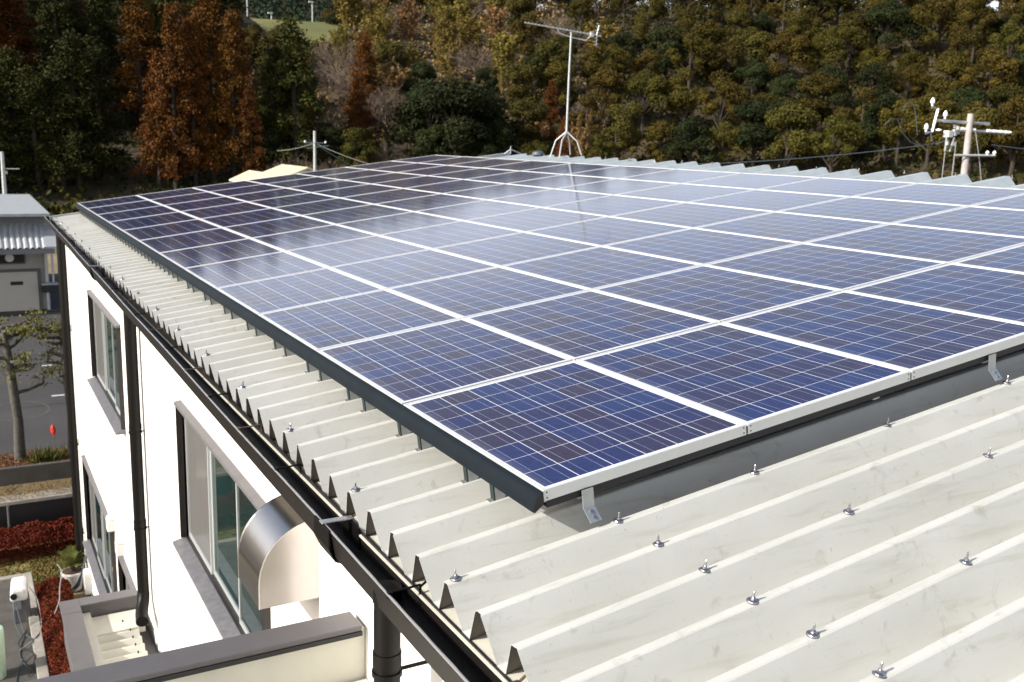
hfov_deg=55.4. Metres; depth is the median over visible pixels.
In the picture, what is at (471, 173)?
solar panel
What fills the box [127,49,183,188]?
conifer tree
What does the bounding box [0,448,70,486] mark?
planter
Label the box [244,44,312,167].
cedar tree
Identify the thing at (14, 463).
leaf litter
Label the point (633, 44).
evergreen tree
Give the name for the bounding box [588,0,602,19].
oak tree
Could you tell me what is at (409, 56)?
bamboo clump
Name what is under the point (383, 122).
bare tree
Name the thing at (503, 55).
bamboo clump
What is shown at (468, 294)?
solar panel
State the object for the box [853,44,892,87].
oak tree
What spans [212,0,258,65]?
cedar tree
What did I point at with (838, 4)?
broadleaf tree
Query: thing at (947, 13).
oak tree
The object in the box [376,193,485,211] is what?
solar panel
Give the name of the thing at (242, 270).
solar panel
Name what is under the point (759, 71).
evergreen tree
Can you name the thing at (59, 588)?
cable
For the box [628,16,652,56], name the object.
oak tree
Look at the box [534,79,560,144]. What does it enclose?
conifer tree
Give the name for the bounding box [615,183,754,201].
solar panel
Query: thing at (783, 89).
evergreen tree
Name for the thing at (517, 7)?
broadleaf tree
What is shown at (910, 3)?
oak tree
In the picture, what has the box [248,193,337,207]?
solar panel
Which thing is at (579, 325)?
solar panel
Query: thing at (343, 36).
bamboo clump
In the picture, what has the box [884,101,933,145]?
cable loop
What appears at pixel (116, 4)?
cedar tree
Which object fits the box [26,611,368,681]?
annex block
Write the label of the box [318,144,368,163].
overhead cable
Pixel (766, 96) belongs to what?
oak tree
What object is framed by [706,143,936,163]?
overhead cable
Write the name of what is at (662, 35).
evergreen tree
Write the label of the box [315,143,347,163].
overhead cable
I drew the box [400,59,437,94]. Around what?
evergreen tree
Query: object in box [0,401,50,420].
road patch
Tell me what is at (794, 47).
oak tree
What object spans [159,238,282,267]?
solar panel
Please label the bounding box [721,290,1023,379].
solar panel
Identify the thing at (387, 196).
solar panel
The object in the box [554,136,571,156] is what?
conifer tree
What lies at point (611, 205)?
solar panel
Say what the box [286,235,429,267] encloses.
solar panel
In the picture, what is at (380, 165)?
solar panel
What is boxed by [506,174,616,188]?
solar panel
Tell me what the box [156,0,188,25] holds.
conifer tree
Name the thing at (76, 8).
cedar tree
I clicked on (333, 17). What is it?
evergreen tree
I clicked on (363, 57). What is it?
conifer tree
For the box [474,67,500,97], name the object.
evergreen tree
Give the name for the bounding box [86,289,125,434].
window
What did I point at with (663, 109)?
undergrowth
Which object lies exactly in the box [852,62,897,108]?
evergreen tree
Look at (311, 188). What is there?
solar panel
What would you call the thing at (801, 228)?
solar panel
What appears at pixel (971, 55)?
oak tree
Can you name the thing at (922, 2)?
oak tree
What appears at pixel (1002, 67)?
oak tree
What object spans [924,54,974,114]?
oak tree
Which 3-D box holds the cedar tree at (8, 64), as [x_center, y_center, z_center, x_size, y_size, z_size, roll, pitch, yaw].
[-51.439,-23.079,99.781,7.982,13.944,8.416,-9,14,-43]
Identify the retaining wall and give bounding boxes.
[0,487,73,546]
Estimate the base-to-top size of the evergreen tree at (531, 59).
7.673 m
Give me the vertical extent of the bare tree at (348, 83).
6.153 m
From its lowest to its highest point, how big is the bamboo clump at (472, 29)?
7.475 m
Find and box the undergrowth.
[0,0,1023,205]
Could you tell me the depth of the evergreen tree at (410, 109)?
113.17 m
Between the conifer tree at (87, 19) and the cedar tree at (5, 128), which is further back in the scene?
the conifer tree at (87, 19)
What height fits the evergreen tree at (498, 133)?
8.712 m
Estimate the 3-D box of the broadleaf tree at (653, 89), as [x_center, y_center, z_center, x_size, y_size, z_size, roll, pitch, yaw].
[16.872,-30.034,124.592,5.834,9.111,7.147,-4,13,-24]
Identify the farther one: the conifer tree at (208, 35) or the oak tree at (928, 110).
the oak tree at (928, 110)
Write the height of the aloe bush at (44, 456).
0.780 m
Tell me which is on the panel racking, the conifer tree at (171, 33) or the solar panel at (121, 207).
the solar panel at (121, 207)
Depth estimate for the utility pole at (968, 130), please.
23.99 m
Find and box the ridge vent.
[532,151,544,154]
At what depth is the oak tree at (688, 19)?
146.87 m
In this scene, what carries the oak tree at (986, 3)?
on the hillside
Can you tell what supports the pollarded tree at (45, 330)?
on the planter
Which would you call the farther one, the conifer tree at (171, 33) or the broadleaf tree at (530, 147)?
the broadleaf tree at (530, 147)
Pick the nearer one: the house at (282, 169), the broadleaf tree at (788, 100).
the house at (282, 169)
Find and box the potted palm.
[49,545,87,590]
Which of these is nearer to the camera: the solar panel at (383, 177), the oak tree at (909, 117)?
the solar panel at (383, 177)
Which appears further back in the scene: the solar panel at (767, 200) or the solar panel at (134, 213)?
the solar panel at (134, 213)
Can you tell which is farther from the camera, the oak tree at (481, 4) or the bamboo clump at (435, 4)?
the oak tree at (481, 4)
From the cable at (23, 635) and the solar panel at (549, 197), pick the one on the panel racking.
the solar panel at (549, 197)
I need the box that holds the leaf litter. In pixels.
[0,446,71,501]
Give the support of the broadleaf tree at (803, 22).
on the hillside
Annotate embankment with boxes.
[250,18,350,46]
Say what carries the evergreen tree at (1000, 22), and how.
on the hillside
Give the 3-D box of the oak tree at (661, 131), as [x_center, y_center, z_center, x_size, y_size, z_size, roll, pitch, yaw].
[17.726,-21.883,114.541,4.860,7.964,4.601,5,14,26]
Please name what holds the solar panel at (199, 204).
on the panel racking
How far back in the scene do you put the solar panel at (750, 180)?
11.62 m
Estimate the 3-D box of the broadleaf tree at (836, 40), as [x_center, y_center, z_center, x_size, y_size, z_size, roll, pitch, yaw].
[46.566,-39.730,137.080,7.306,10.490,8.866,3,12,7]
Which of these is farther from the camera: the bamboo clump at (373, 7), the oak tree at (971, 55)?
the bamboo clump at (373, 7)
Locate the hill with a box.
[239,0,474,21]
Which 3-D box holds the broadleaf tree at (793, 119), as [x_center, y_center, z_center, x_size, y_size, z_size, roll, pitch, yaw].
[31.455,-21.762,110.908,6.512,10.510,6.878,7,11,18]
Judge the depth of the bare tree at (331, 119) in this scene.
114.66 m
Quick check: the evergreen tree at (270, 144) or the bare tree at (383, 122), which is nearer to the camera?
the evergreen tree at (270, 144)
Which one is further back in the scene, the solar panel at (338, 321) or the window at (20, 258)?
the window at (20, 258)
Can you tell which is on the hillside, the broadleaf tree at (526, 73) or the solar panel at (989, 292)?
the broadleaf tree at (526, 73)
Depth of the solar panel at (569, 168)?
15.05 m
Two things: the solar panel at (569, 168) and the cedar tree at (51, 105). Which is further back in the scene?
the cedar tree at (51, 105)
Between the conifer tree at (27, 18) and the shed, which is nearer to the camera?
the shed
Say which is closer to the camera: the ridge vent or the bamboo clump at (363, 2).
the ridge vent
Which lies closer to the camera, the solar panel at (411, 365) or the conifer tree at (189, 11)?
the solar panel at (411, 365)
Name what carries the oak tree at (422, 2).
on the hillside
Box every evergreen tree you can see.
[230,126,282,169]
[257,71,321,124]
[308,122,349,168]
[326,0,359,25]
[376,157,393,162]
[387,78,447,144]
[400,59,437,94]
[411,124,453,156]
[412,78,497,155]
[437,82,518,142]
[441,127,485,156]
[470,144,496,156]
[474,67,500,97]
[479,119,517,154]
[520,49,549,91]
[543,123,578,156]
[555,0,570,16]
[600,31,643,81]
[644,25,685,80]
[660,116,720,164]
[730,97,781,166]
[733,59,772,96]
[746,12,779,36]
[768,73,805,106]
[798,63,853,110]
[848,121,879,167]
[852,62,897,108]
[858,92,900,160]
[862,0,924,49]
[943,86,988,144]
[983,14,1023,48]
[1005,51,1023,92]
[1012,35,1023,58]
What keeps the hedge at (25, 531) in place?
on the lawn at (22, 564)
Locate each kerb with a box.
[0,310,59,316]
[0,572,48,678]
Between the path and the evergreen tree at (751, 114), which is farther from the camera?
the evergreen tree at (751, 114)
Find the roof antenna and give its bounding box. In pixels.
[524,22,601,157]
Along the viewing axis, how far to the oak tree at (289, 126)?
108.44 m
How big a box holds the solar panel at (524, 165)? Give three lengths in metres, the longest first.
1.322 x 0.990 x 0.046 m
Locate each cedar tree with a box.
[0,45,48,170]
[0,73,36,183]
[1,64,76,186]
[21,0,57,57]
[24,0,94,109]
[25,62,100,187]
[32,27,131,186]
[47,0,121,121]
[68,35,141,175]
[76,0,137,113]
[90,0,149,71]
[137,0,201,121]
[174,0,224,61]
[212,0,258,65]
[214,1,249,17]
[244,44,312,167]
[256,10,339,167]
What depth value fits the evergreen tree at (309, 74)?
114.94 m
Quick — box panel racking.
[75,203,1023,522]
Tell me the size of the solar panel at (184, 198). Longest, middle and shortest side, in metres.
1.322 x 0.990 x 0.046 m
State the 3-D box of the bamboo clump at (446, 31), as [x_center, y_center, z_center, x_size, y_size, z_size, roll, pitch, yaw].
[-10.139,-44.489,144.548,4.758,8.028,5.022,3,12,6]
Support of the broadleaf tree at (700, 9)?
on the hillside
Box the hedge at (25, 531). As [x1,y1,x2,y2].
[0,515,75,565]
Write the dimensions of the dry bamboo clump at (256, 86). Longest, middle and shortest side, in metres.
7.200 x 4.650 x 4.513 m
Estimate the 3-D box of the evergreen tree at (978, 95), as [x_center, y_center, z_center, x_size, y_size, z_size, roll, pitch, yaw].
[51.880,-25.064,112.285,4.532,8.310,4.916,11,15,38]
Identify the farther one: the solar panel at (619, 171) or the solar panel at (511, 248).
the solar panel at (619, 171)
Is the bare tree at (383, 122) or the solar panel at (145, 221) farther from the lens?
the bare tree at (383, 122)
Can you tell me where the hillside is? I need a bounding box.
[0,0,1023,206]
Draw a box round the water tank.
[0,625,6,679]
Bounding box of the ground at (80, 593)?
[34,585,90,675]
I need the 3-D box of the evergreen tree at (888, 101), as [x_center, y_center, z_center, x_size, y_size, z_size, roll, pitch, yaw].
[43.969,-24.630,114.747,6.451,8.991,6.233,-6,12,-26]
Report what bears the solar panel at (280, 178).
on the panel racking
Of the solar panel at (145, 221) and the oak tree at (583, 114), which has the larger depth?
the oak tree at (583, 114)
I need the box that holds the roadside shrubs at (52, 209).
[36,199,99,220]
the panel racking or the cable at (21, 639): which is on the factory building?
the panel racking
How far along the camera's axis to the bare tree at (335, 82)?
125.27 m
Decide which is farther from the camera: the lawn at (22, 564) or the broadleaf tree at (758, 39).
the broadleaf tree at (758, 39)
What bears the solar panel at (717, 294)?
on the panel racking
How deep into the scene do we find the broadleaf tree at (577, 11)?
157.50 m
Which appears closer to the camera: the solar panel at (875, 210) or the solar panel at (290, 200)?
the solar panel at (875, 210)
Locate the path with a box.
[0,583,37,681]
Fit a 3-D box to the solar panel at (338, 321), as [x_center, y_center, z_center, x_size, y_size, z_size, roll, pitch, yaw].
[-1.075,-0.151,6.678,0.990,0.046,1.322,-13,17,-27]
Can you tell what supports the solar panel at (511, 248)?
on the panel racking
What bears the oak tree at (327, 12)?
on the hillside
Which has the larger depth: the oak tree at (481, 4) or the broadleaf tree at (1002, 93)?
the oak tree at (481, 4)
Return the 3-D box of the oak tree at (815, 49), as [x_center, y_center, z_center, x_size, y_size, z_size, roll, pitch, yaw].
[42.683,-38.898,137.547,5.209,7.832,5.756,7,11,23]
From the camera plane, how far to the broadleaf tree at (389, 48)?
130.31 m
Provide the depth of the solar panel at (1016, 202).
8.56 m
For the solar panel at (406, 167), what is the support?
on the panel racking
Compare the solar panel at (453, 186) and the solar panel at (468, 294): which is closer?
the solar panel at (468, 294)
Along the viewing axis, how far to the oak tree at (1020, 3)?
147.54 m
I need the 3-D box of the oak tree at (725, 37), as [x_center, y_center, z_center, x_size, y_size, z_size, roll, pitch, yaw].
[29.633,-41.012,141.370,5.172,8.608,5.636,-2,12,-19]
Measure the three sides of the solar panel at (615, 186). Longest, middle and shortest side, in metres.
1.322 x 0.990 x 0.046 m
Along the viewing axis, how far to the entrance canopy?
10.77 m
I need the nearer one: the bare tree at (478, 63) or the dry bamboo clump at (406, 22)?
the bare tree at (478, 63)
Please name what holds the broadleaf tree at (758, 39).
on the hillside
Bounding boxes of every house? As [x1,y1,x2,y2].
[229,170,281,181]
[264,164,312,174]
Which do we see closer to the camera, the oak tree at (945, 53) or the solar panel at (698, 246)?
the solar panel at (698, 246)
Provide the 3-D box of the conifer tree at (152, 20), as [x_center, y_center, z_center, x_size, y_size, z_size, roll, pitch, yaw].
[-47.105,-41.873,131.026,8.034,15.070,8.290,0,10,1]
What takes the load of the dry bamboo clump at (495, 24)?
on the hillside
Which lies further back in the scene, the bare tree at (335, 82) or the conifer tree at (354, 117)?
the bare tree at (335, 82)
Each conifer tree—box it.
[0,0,44,74]
[0,1,27,98]
[2,0,48,58]
[78,0,106,47]
[102,0,175,128]
[127,0,183,62]
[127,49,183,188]
[136,2,205,189]
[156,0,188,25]
[156,14,229,186]
[179,0,243,184]
[182,3,214,108]
[202,9,266,176]
[208,7,259,111]
[233,83,270,174]
[337,71,380,155]
[338,29,389,123]
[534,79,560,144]
[554,115,571,155]
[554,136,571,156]
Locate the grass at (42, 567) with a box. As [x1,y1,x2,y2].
[0,550,73,586]
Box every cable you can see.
[14,603,33,672]
[15,603,32,681]
[18,602,34,676]
[19,587,41,650]
[54,564,61,613]
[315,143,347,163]
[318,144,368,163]
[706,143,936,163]
[992,144,1023,149]
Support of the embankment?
on the hillside
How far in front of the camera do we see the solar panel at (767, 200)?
10.03 m
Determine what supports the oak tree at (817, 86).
on the hillside
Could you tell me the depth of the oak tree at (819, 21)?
144.91 m
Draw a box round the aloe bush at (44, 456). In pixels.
[21,424,68,464]
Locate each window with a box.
[0,254,25,264]
[81,455,117,594]
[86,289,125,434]
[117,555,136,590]
[172,400,270,638]
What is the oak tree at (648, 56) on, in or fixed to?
on the hillside
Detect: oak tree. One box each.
[239,23,264,80]
[273,123,302,164]
[288,82,325,130]
[319,6,361,21]
[352,156,367,165]
[360,0,397,13]
[386,0,425,5]
[449,77,471,88]
[471,0,488,10]
[508,15,551,55]
[534,61,578,123]
[565,94,606,137]
[576,146,608,159]
[577,43,618,88]
[582,67,624,128]
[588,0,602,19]
[596,44,631,91]
[605,0,643,30]
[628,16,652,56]
[628,49,661,98]
[644,120,684,162]
[662,67,710,121]
[664,8,697,48]
[665,33,717,92]
[677,21,720,84]
[697,76,751,140]
[702,28,732,64]
[703,0,737,22]
[703,42,748,102]
[705,18,723,39]
[731,0,770,25]
[745,92,780,139]
[759,29,812,84]
[765,0,800,30]
[797,71,841,139]
[798,0,837,22]
[800,37,833,73]
[803,17,827,56]
[834,86,887,139]
[838,11,872,62]
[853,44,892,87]
[865,0,889,35]
[873,99,931,171]
[890,4,938,50]
[890,49,932,88]
[890,68,930,99]
[891,0,919,7]
[891,91,961,171]
[913,95,938,146]
[920,0,946,32]
[924,0,960,51]
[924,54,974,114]
[936,38,963,78]
[946,30,991,90]
[948,0,999,49]
[958,0,991,25]
[959,49,1023,111]
[982,93,1023,176]
[986,0,1018,39]
[1013,100,1023,122]
[1014,0,1023,21]
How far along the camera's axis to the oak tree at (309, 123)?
115.25 m
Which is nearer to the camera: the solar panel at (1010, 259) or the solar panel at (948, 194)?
the solar panel at (1010, 259)
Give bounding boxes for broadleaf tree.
[253,25,290,71]
[334,127,380,167]
[371,40,404,80]
[501,60,541,121]
[504,0,537,49]
[508,96,549,147]
[519,139,550,155]
[533,36,575,78]
[554,34,577,65]
[565,0,598,46]
[576,133,615,158]
[584,18,622,65]
[594,17,623,38]
[598,103,643,157]
[619,69,669,132]
[634,0,669,26]
[674,0,707,26]
[704,121,749,166]
[721,9,751,41]
[727,26,775,85]
[760,102,820,167]
[773,98,802,149]
[782,13,821,48]
[808,114,869,172]
[818,0,863,25]
[819,19,873,73]
[936,101,1005,177]
[986,82,1023,125]
[988,22,1023,64]
[1005,2,1023,27]
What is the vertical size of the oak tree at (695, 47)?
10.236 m
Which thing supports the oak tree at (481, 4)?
on the hillside
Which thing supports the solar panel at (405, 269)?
on the panel racking
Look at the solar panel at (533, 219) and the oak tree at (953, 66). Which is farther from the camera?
the oak tree at (953, 66)
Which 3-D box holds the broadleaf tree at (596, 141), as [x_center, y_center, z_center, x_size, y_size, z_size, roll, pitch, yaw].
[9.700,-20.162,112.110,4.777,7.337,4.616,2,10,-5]
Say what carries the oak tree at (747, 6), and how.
on the hillside
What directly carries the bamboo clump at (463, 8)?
on the hillside
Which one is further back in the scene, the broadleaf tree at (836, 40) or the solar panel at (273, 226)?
the broadleaf tree at (836, 40)
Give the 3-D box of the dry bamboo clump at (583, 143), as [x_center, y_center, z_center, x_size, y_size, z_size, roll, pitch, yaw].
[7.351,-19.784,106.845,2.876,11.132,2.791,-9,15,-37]
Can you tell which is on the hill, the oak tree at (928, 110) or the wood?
the wood
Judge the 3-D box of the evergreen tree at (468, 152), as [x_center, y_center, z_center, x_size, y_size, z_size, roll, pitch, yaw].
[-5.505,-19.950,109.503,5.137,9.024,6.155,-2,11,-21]
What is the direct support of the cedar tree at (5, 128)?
on the hillside
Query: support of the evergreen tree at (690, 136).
on the hillside
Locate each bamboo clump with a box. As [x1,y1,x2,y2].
[247,71,260,103]
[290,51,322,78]
[328,24,350,67]
[333,0,363,38]
[338,0,367,27]
[359,4,395,53]
[360,0,388,33]
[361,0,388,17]
[376,61,412,125]
[394,0,421,52]
[394,40,420,84]
[398,0,419,20]
[424,0,449,23]
[430,14,459,60]
[433,41,460,80]
[435,2,454,43]
[451,0,478,47]
[457,14,488,60]
[482,3,507,51]
[484,0,505,15]
[487,30,518,92]
[495,32,522,60]
[564,109,591,157]
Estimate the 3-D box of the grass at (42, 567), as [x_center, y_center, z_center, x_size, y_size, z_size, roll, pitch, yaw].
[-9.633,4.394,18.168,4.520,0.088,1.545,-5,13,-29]
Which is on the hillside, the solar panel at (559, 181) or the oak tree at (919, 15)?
the oak tree at (919, 15)
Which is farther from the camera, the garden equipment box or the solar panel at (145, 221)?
the garden equipment box
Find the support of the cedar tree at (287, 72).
on the hillside
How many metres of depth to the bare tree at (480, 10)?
169.75 m
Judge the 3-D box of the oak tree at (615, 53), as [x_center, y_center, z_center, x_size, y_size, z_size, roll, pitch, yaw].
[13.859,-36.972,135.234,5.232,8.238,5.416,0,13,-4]
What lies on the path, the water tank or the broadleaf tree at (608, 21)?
the water tank
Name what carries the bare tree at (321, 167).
on the hillside
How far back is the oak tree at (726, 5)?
160.81 m
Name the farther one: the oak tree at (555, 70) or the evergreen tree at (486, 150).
the oak tree at (555, 70)
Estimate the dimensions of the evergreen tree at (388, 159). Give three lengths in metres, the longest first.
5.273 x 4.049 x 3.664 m
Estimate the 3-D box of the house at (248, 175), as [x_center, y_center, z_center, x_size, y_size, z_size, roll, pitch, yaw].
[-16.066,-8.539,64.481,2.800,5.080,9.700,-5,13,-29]
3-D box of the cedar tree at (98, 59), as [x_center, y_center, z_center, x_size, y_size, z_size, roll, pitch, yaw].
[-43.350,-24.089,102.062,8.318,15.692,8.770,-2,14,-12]
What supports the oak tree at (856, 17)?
on the hillside
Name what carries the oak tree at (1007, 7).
on the hillside
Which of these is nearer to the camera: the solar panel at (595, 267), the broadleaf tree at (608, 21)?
the solar panel at (595, 267)
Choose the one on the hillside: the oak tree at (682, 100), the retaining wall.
the oak tree at (682, 100)
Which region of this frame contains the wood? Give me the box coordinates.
[239,0,430,21]
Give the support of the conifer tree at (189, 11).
on the hillside
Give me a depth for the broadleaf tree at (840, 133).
106.41 m
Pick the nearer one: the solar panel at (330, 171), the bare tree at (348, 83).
the solar panel at (330, 171)
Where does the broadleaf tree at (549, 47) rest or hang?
on the hillside
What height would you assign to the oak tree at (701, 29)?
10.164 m
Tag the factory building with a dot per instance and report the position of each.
(230, 478)
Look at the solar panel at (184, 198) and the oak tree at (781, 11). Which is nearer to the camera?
the solar panel at (184, 198)
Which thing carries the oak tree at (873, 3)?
on the hillside
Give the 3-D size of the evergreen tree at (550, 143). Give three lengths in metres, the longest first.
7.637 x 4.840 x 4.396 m
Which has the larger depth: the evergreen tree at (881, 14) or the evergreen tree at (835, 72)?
the evergreen tree at (881, 14)
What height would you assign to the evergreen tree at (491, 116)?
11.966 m
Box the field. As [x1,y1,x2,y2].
[0,248,71,495]
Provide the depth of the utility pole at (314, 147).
62.00 m
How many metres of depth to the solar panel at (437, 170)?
16.88 m
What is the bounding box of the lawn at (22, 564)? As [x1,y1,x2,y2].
[0,538,75,587]
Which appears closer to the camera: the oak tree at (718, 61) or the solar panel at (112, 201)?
the solar panel at (112, 201)
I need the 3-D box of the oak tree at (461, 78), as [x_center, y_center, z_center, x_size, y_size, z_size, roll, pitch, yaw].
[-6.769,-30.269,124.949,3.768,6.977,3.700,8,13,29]
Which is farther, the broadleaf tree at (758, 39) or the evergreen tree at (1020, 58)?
the broadleaf tree at (758, 39)
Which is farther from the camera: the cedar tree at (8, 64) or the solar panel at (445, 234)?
the cedar tree at (8, 64)
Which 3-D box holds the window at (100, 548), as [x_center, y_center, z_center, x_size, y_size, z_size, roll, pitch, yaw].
[-6.515,3.081,15.383,0.182,1.609,3.680,-5,13,-29]
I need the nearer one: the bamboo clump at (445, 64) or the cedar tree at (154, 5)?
the cedar tree at (154, 5)
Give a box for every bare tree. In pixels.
[267,152,318,169]
[310,40,360,94]
[313,103,356,145]
[316,159,346,170]
[318,59,368,112]
[333,76,371,99]
[348,80,405,142]
[372,140,410,161]
[386,0,425,41]
[443,39,496,79]
[468,0,485,20]
[542,11,581,46]
[571,93,608,132]
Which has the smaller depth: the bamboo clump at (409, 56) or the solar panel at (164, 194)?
the solar panel at (164, 194)
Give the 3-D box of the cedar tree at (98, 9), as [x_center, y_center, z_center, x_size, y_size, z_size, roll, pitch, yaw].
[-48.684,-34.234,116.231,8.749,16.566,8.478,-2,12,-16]
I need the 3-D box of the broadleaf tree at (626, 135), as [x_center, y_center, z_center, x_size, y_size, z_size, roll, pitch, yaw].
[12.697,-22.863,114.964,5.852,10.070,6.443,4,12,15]
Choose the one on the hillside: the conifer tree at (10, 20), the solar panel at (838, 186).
the conifer tree at (10, 20)
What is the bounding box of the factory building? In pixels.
[44,152,1023,681]
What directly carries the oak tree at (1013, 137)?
on the hillside
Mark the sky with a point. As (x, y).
(995, 4)
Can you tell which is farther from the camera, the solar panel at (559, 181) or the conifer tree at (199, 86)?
the conifer tree at (199, 86)
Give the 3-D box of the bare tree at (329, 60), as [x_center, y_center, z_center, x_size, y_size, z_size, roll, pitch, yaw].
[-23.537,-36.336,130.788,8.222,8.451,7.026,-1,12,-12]
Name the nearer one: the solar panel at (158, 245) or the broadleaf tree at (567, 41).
the solar panel at (158, 245)
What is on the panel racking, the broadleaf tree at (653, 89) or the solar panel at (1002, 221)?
the solar panel at (1002, 221)
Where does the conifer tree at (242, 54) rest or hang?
on the hillside
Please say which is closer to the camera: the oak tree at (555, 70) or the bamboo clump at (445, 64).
the oak tree at (555, 70)
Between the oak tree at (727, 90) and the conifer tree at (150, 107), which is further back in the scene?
the oak tree at (727, 90)
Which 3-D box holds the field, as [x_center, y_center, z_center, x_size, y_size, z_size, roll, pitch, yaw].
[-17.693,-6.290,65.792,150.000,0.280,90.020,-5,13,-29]
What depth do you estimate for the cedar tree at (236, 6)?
150.53 m
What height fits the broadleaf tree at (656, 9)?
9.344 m
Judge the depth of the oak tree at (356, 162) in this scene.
104.50 m
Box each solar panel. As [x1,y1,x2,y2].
[78,195,147,207]
[86,200,160,214]
[97,205,178,221]
[109,212,197,230]
[122,219,221,239]
[137,188,206,199]
[138,228,248,253]
[150,192,224,204]
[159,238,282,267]
[164,196,246,211]
[180,202,269,218]
[183,251,327,287]
[193,180,261,191]
[201,208,298,227]
[209,184,283,195]
[215,268,383,314]
[223,215,333,237]
[227,188,310,201]
[246,174,317,183]
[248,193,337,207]
[251,224,374,250]
[258,289,460,350]
[267,177,339,187]
[274,198,370,214]
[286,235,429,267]
[288,180,368,192]
[297,167,368,176]
[301,204,413,223]
[312,184,401,197]
[316,318,572,404]
[319,170,394,179]
[329,249,497,288]
[336,212,462,234]
[341,188,440,203]
[345,172,426,183]
[348,161,412,168]
[369,163,444,171]
[372,175,461,187]
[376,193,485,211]
[379,221,522,248]
[387,266,589,317]
[393,155,462,162]
[398,165,476,174]
[403,360,745,501]
[405,179,504,192]
[415,200,538,220]
[419,156,493,164]
[428,168,515,178]
[432,232,598,265]
[442,184,552,199]
[452,158,530,167]
[464,207,607,231]
[464,290,717,359]
[466,171,563,183]
[483,160,568,170]
[488,189,611,206]
[501,246,701,289]
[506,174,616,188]
[522,163,617,173]
[525,216,689,245]
[545,195,683,215]
[556,178,678,194]
[567,166,672,177]
[576,323,909,433]
[592,265,840,322]
[603,228,800,264]
[610,202,774,227]
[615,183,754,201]
[619,169,737,182]
[684,173,820,188]
[689,189,849,210]
[695,211,888,242]
[704,243,947,290]
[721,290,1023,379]
[760,177,915,196]
[776,197,965,222]
[804,223,1023,262]
[844,263,1023,323]
[851,183,1023,205]
[892,206,1023,236]
[951,244,1023,272]
[971,194,1023,209]
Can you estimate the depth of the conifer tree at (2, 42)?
107.98 m
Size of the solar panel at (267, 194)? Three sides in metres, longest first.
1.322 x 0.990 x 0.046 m
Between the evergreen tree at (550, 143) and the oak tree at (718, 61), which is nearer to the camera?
the evergreen tree at (550, 143)
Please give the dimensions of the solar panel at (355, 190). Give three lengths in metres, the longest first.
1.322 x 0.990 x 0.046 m
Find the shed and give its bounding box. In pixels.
[0,194,58,311]
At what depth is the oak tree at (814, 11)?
154.20 m
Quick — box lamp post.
[308,1,313,21]
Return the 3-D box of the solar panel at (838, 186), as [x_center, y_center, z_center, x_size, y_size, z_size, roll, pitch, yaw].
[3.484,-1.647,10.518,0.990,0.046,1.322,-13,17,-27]
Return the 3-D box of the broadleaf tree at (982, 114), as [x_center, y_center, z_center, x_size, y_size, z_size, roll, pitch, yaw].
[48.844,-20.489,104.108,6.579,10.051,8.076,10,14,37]
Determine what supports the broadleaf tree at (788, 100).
on the hillside
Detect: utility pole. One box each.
[0,152,18,193]
[304,131,328,170]
[924,98,1011,180]
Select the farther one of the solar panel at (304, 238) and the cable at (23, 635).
the cable at (23, 635)
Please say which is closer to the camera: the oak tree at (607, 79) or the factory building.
the factory building
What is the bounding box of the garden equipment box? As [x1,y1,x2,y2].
[10,576,30,623]
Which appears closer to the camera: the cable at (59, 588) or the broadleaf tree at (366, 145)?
the cable at (59, 588)
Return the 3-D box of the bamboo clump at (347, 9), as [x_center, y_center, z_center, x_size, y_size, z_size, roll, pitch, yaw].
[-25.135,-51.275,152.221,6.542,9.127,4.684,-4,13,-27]
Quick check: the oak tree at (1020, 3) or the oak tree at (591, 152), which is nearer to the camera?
the oak tree at (591, 152)
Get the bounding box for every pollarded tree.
[0,306,55,461]
[16,313,69,453]
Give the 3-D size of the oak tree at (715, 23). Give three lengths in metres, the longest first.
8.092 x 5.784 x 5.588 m
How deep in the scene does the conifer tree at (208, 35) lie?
102.53 m
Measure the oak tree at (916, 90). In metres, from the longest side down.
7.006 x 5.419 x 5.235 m
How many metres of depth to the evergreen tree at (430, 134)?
108.12 m
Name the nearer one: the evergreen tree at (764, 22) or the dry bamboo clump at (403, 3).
the evergreen tree at (764, 22)
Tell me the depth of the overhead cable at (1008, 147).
24.08 m
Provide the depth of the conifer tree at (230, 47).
102.56 m
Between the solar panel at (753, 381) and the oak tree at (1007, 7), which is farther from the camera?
the oak tree at (1007, 7)
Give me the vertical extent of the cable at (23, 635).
0.392 m
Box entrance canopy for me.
[59,588,157,671]
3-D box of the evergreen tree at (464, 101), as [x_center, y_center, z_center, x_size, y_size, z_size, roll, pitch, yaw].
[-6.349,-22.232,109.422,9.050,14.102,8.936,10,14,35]
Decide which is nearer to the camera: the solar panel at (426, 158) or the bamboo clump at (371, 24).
the solar panel at (426, 158)
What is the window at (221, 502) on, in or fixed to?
in the factory building
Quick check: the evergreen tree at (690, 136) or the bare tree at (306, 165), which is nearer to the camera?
the bare tree at (306, 165)
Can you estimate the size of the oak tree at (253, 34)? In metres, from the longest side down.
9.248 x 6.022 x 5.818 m
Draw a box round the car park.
[0,274,66,455]
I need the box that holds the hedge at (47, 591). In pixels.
[35,576,73,675]
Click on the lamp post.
(312, 2)
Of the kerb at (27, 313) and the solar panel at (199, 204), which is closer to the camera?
the solar panel at (199, 204)

